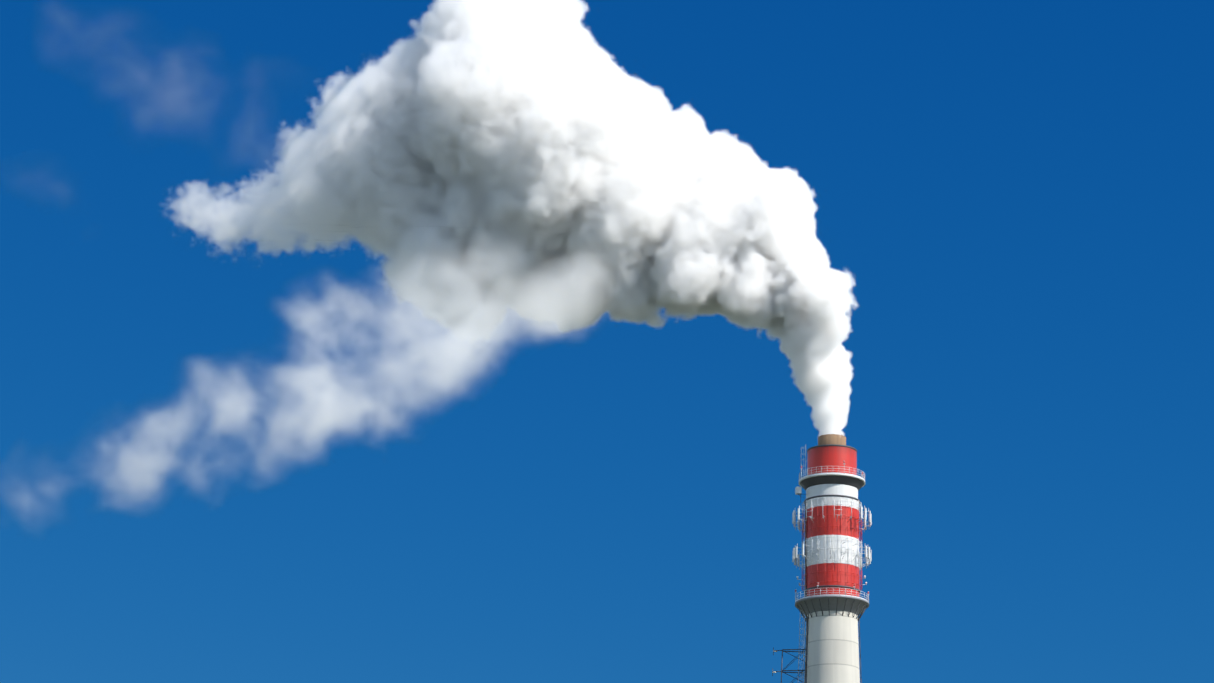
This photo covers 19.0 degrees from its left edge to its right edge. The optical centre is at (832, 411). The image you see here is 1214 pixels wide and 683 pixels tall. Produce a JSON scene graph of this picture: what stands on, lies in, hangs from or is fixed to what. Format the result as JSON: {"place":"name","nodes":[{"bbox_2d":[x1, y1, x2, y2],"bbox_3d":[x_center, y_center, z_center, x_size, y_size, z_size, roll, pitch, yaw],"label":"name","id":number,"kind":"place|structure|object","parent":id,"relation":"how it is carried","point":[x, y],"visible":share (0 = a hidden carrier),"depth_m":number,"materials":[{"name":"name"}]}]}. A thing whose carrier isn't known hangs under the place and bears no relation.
{"place":"outdoors","nodes":[
{"label":"outdoors","id":0,"kind":"place"},
{"bbox_2d":[0,0,1213,682],"label":"sky","id":1,"kind":"structure","parent":0,"point":[341,341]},
{"label":"ground","id":2,"kind":"structure","parent":0,"visible":0},
{"bbox_2d":[795,434,868,682],"bbox_3d":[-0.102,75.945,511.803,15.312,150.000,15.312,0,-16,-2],"label":"chimney","id":3,"kind":"object","parent":2,"relation":"on","point":[832,648],"visible":0.9,"depth_m":523.82,"materials":[{"name":"concrete"}]},
{"bbox_2d":[772,647,804,682],"bbox_3d":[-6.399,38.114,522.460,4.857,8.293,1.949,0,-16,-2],"label":"side bracket","id":4,"kind":"object","parent":3,"relation":"attached to","point":[781,671],"visible":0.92,"depth_m":522.72,"materials":[{"name":"metal"}]},
{"bbox_2d":[795,486,806,502],"bbox_3d":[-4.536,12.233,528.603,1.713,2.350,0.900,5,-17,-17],"label":"antenna","id":5,"kind":"object","parent":3,"relation":"attached to","point":[798,490],"visible":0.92,"depth_m":528.32,"materials":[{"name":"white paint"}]},
{"bbox_2d":[798,445,861,682],"bbox_3d":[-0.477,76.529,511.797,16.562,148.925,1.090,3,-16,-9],"label":"ladders","id":6,"kind":"object","parent":3,"relation":"attached to","point":[802,640],"visible":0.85,"depth_m":523.68,"materials":[{"name":"metal"}]},
{"bbox_2d":[802,497,861,590],"bbox_3d":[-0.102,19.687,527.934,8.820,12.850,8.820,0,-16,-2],"label":"mounting frame","id":7,"kind":"object","parent":3,"relation":"attached to","point":[840,526],"visible":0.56,"depth_m":525.32,"materials":[{"name":"metal"}]},
{"bbox_2d":[792,501,871,585],"bbox_3d":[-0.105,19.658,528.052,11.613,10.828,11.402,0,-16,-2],"label":"antennas","id":8,"kind":"object","parent":7,"relation":"attached to","point":[796,558],"visible":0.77,"depth_m":526.17,"materials":[{"name":"metal"}]},
{"bbox_2d":[795,466,868,620],"bbox_3d":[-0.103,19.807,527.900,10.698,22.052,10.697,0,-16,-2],"label":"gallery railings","id":9,"kind":"object","parent":3,"relation":"on","point":[839,590],"visible":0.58,"depth_m":523.27,"materials":[{"name":"metal"}]},
{"bbox_2d":[795,461,868,682],"bbox_3d":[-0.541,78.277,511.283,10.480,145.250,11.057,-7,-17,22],"label":"cables","id":10,"kind":"object","parent":3,"relation":"attached to","point":[806,593],"visible":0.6,"depth_m":524.43,"materials":[{"name":"metal"}]}
]}

